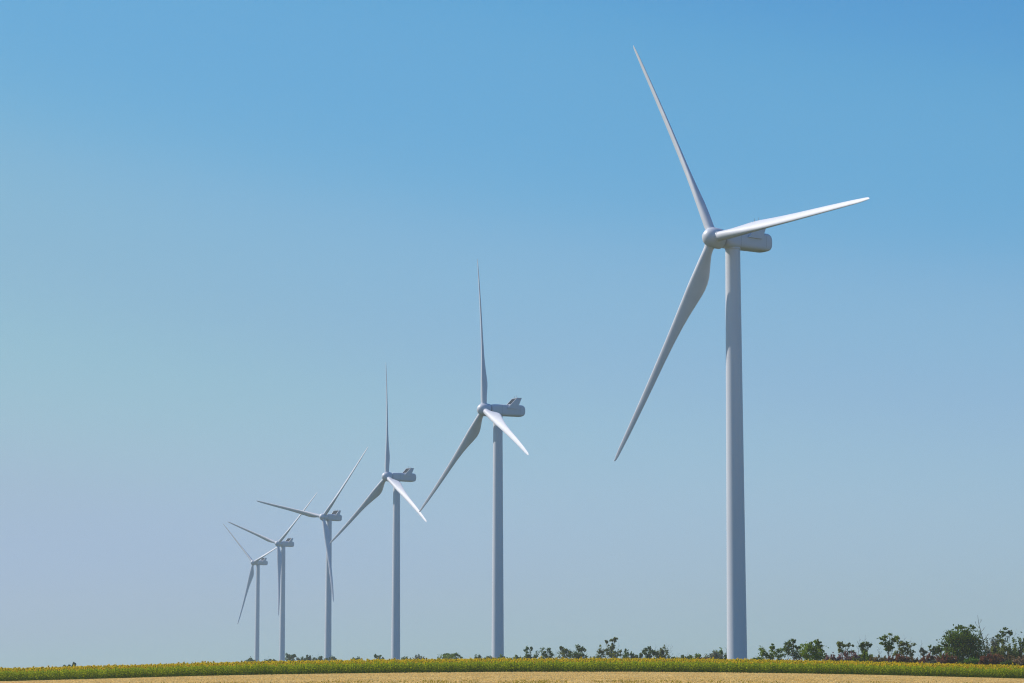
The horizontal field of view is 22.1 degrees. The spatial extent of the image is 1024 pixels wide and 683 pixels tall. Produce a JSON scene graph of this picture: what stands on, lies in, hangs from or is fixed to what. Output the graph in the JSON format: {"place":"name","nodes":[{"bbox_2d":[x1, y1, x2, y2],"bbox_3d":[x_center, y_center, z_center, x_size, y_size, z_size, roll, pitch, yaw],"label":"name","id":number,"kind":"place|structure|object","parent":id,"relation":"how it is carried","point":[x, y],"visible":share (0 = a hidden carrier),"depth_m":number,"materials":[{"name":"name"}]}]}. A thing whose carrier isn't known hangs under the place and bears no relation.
{"place":"outdoors","nodes":[
{"label":"outdoors","id":0,"kind":"place"},
{"bbox_2d":[0,0,1023,668],"label":"sky","id":1,"kind":"structure","parent":0,"point":[224,224],"materials":[{"name":"blue"}]},
{"bbox_3d":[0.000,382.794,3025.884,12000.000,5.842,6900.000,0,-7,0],"label":"ground","id":2,"kind":"structure","parent":0,"visible":0},
{"bbox_2d":[223,524,276,661],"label":"wind turbine","id":3,"kind":"object","parent":2,"relation":"on","point":[258,562],"visible":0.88,"depth_m":2294.83,"materials":[{"name":"paint"}]},
{"bbox_2d":[229,493,316,660],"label":"wind turbine","id":4,"kind":"object","parent":2,"relation":"on","point":[288,542],"visible":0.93,"depth_m":1947.15,"materials":[{"name":"paint"}]},
{"bbox_2d":[285,653,296,660],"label":"tree","id":5,"kind":"object","parent":2,"relation":"on","point":[290,657],"visible":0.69,"depth_m":1170.58,"materials":[{"name":"green plant"}]},
{"bbox_2d":[296,654,314,660],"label":"tree","id":6,"kind":"object","parent":2,"relation":"on","point":[309,658],"visible":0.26,"depth_m":1170.96,"materials":[{"name":"green plant"}]},
{"bbox_2d":[256,447,367,660],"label":"wind turbine","id":7,"kind":"object","parent":2,"relation":"on","point":[326,518],"visible":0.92,"depth_m":1599.33,"materials":[{"name":"paint"}]},
{"bbox_2d":[326,656,336,660],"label":"shrub","id":8,"kind":"object","parent":2,"relation":"on","point":[332,658],"visible":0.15,"depth_m":1190.60,"materials":[{"name":"green plant"}]},
{"bbox_2d":[329,370,426,659],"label":"wind turbine","id":9,"kind":"object","parent":2,"relation":"on","point":[405,475],"visible":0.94,"depth_m":1246.93,"materials":[{"name":"paint"}]},
{"bbox_2d":[374,654,383,659],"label":"tree","id":10,"kind":"object","parent":2,"relation":"on","point":[376,656],"visible":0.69,"depth_m":1091.25,"materials":[{"name":"green plant"}]},
{"bbox_2d":[409,654,424,659],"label":"tree","id":11,"kind":"object","parent":2,"relation":"on","point":[418,656],"visible":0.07,"depth_m":992.93,"materials":[{"name":"green plant"}]},
{"bbox_2d":[437,652,462,659],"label":"tree","id":12,"kind":"object","parent":2,"relation":"on","point":[449,656],"visible":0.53,"depth_m":853.22,"materials":[{"name":"green plant"}]},
{"bbox_2d":[419,259,528,658],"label":"wind turbine","id":13,"kind":"object","parent":2,"relation":"on","point":[494,413],"visible":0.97,"depth_m":918.66,"materials":[{"name":"paint"}]},
{"bbox_2d":[0,671,1023,682],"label":"wheat stubble","id":14,"kind":"object","parent":2,"relation":"on","point":[570,677],"visible":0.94,"depth_m":222.98,"materials":[{"name":"beige plant"}]},
{"bbox_2d":[0,656,1023,680],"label":"sunflower field","id":15,"kind":"structure","parent":2,"relation":"on","point":[487,663],"depth_m":324.24,"materials":[{"name":"green plant"}]},
{"bbox_2d":[520,646,539,658],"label":"tree","id":16,"kind":"object","parent":2,"relation":"on","point":[527,656],"visible":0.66,"depth_m":724.77,"materials":[{"name":"green plant"}]},
{"bbox_2d":[540,647,556,658],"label":"tree","id":17,"kind":"object","parent":2,"relation":"on","point":[551,654],"visible":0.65,"depth_m":734.69,"materials":[{"name":"green plant"}]},
{"bbox_2d":[129,679,978,682],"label":"weeds","id":18,"kind":"object","parent":2,"relation":"on","point":[634,681],"visible":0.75,"depth_m":177.01,"materials":[{"name":"plant"}]},
{"bbox_2d":[558,646,571,658],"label":"tree","id":19,"kind":"object","parent":2,"relation":"on","point":[563,653],"visible":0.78,"depth_m":699.74,"materials":[{"name":"green plant"}]},
{"bbox_2d":[567,644,587,659],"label":"tree","id":20,"kind":"object","parent":2,"relation":"on","point":[580,651],"visible":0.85,"depth_m":694.48,"materials":[{"name":"green plant"}]},
{"bbox_2d":[595,637,621,658],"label":"tree","id":21,"kind":"object","parent":2,"relation":"on","point":[611,653],"visible":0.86,"depth_m":675.34,"materials":[{"name":"green plant"}]},
{"bbox_2d":[622,648,636,658],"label":"tree","id":22,"kind":"object","parent":2,"relation":"on","point":[625,654],"visible":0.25,"depth_m":694.53,"materials":[{"name":"green plant"}]},
{"bbox_2d":[634,653,643,658],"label":"shrub","id":23,"kind":"object","parent":2,"relation":"on","point":[640,655],"visible":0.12,"depth_m":694.72,"materials":[{"name":"green plant"}]},
{"bbox_2d":[641,646,658,658],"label":"tree","id":24,"kind":"object","parent":2,"relation":"on","point":[649,651],"visible":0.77,"depth_m":664.93,"materials":[{"name":"green plant"}]},
{"bbox_2d":[654,644,672,658],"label":"tree","id":25,"kind":"object","parent":2,"relation":"on","point":[661,653],"visible":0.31,"depth_m":674.84,"materials":[{"name":"green plant"}]},
{"bbox_2d":[685,652,707,659],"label":"shrub","id":26,"kind":"object","parent":2,"relation":"on","point":[696,655],"visible":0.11,"depth_m":654.96,"materials":[{"name":"green plant"}]},
{"bbox_2d":[705,650,723,659],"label":"shrub","id":27,"kind":"object","parent":2,"relation":"on","point":[715,655],"visible":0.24,"depth_m":625.15,"materials":[{"name":"green plant"}]},
{"bbox_2d":[705,647,726,659],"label":"shrub","id":28,"kind":"object","parent":2,"relation":"on","point":[724,654],"visible":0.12,"depth_m":635.28,"materials":[{"name":"green plant"}]},
{"bbox_2d":[614,45,868,659],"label":"wind turbine","id":29,"kind":"object","parent":2,"relation":"on","point":[749,237],"visible":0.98,"depth_m":569.99,"materials":[{"name":"paint"}]},
{"bbox_2d":[758,643,784,659],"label":"tree","id":30,"kind":"object","parent":2,"relation":"on","point":[771,654],"visible":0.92,"depth_m":461.68,"materials":[{"name":"green plant"}]},
{"bbox_2d":[781,639,801,659],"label":"tree","id":31,"kind":"object","parent":2,"relation":"on","point":[787,651],"visible":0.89,"depth_m":466.70,"materials":[{"name":"green plant"}]},
{"bbox_2d":[798,639,829,660],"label":"tree","id":32,"kind":"object","parent":2,"relation":"on","point":[817,654],"visible":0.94,"depth_m":421.48,"materials":[{"name":"green plant"}]},
{"bbox_2d":[824,652,843,660],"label":"dry shrub","id":33,"kind":"object","parent":2,"relation":"on","point":[833,658],"visible":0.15,"depth_m":398.92,"materials":[{"name":"brown plant"}]},
{"bbox_2d":[836,641,855,654],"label":"tree","id":34,"kind":"object","parent":2,"relation":"on","point":[841,645],"visible":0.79,"depth_m":438.96,"materials":[{"name":"green plant"}]},
{"bbox_2d":[838,649,861,660],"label":"dry shrub","id":35,"kind":"object","parent":2,"relation":"on","point":[845,653],"visible":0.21,"depth_m":401.86,"materials":[{"name":"brown plant"}]},
{"bbox_2d":[846,656,867,661],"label":"shrub","id":36,"kind":"object","parent":2,"relation":"on","point":[858,659],"visible":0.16,"depth_m":387.26,"materials":[{"name":"green plant"}]},
{"bbox_2d":[856,639,872,654],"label":"tree","id":37,"kind":"object","parent":2,"relation":"on","point":[866,645],"visible":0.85,"depth_m":432.96,"materials":[{"name":"green plant"}]},
{"bbox_2d":[858,650,872,661],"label":"shrub","id":38,"kind":"object","parent":2,"relation":"on","point":[864,655],"visible":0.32,"depth_m":426.65,"materials":[{"name":"green plant"}]},
{"bbox_2d":[869,652,890,661],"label":"dry shrub","id":39,"kind":"object","parent":2,"relation":"on","point":[882,659],"visible":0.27,"depth_m":401.03,"materials":[{"name":"brown plant"}]},
{"bbox_2d":[877,633,898,658],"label":"tree","id":40,"kind":"object","parent":2,"relation":"on","point":[888,647],"visible":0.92,"depth_m":437.06,"materials":[{"name":"green plant"}]},
{"bbox_2d":[886,654,909,662],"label":"dry shrub","id":41,"kind":"object","parent":2,"relation":"on","point":[898,658],"visible":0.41,"depth_m":396.75,"materials":[{"name":"red plant"}]},
{"bbox_2d":[892,636,916,657],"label":"tree","id":42,"kind":"object","parent":2,"relation":"on","point":[905,650],"visible":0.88,"depth_m":442.84,"materials":[{"name":"green plant"}]},
{"bbox_2d":[908,653,921,662],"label":"dry shrub","id":43,"kind":"object","parent":2,"relation":"on","point":[912,660],"visible":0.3,"depth_m":399.76,"materials":[{"name":"brown plant"}]},
{"bbox_2d":[919,640,927,658],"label":"tree","id":44,"kind":"object","parent":2,"relation":"on","point":[922,652],"visible":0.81,"depth_m":441.91,"materials":[{"name":"green plant"}]},
{"bbox_2d":[919,650,937,663],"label":"dry shrub","id":45,"kind":"object","parent":2,"relation":"on","point":[927,659],"visible":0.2,"depth_m":397.90,"materials":[{"name":"red plant"}]},
{"bbox_2d":[923,659,939,663],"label":"shrub","id":46,"kind":"object","parent":2,"relation":"on","point":[934,661],"visible":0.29,"depth_m":382.11,"materials":[{"name":"green plant"}]},
{"bbox_2d":[928,644,942,655],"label":"tree","id":47,"kind":"object","parent":2,"relation":"on","point":[936,650],"visible":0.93,"depth_m":441.84,"materials":[{"name":"green plant"}]},
{"bbox_2d":[935,652,958,663],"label":"dry shrub","id":48,"kind":"object","parent":2,"relation":"on","point":[945,660],"visible":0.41,"depth_m":394.91,"materials":[{"name":"red plant"}]},
{"bbox_2d":[936,624,987,664],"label":"tree","id":49,"kind":"object","parent":2,"relation":"on","point":[961,650],"visible":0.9,"depth_m":436.11,"materials":[{"name":"green plant"}]},
{"bbox_2d":[964,657,979,664],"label":"shrub","id":50,"kind":"object","parent":2,"relation":"on","point":[972,661],"visible":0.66,"depth_m":388.93,"materials":[{"name":"green plant"}]},
{"bbox_2d":[975,620,993,657],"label":"bare tree","id":51,"kind":"object","parent":2,"relation":"on","point":[982,637],"visible":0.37,"depth_m":449.24,"materials":[{"name":"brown wood"}]},
{"bbox_2d":[978,652,1005,665],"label":"dry shrub","id":52,"kind":"object","parent":2,"relation":"on","point":[989,659],"visible":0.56,"depth_m":392.83,"materials":[{"name":"red plant"}]},
{"bbox_2d":[984,637,1000,653],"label":"tree","id":53,"kind":"object","parent":2,"relation":"on","point":[994,642],"visible":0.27,"depth_m":451.50,"materials":[{"name":"green plant"}]},
{"bbox_2d":[990,638,1017,657],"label":"tree","id":54,"kind":"object","parent":2,"relation":"on","point":[1002,650],"visible":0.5,"depth_m":442.56,"materials":[{"name":"green plant"}]},
{"bbox_2d":[994,627,1013,652],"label":"tree","id":55,"kind":"object","parent":2,"relation":"on","point":[1009,632],"visible":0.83,"depth_m":459.19,"materials":[{"name":"green plant"}]},
{"bbox_2d":[999,659,1015,665],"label":"shrub","id":56,"kind":"object","parent":2,"relation":"on","point":[1006,662],"visible":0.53,"depth_m":384.89,"materials":[{"name":"green plant"}]},
{"bbox_2d":[1001,653,1017,662],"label":"dry shrub","id":57,"kind":"object","parent":2,"relation":"on","point":[1009,657],"visible":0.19,"depth_m":396.87,"materials":[{"name":"brown plant"}]},
{"bbox_2d":[1011,632,1023,658],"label":"tree","id":58,"kind":"object","parent":2,"relation":"on","point":[1021,650],"visible":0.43,"depth_m":446.97,"materials":[{"name":"green plant"}]},
{"bbox_2d":[1012,655,1023,665],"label":"dry shrub","id":59,"kind":"object","parent":2,"relation":"on","point":[1019,661],"visible":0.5,"depth_m":384.82,"materials":[{"name":"red plant"}]}
]}

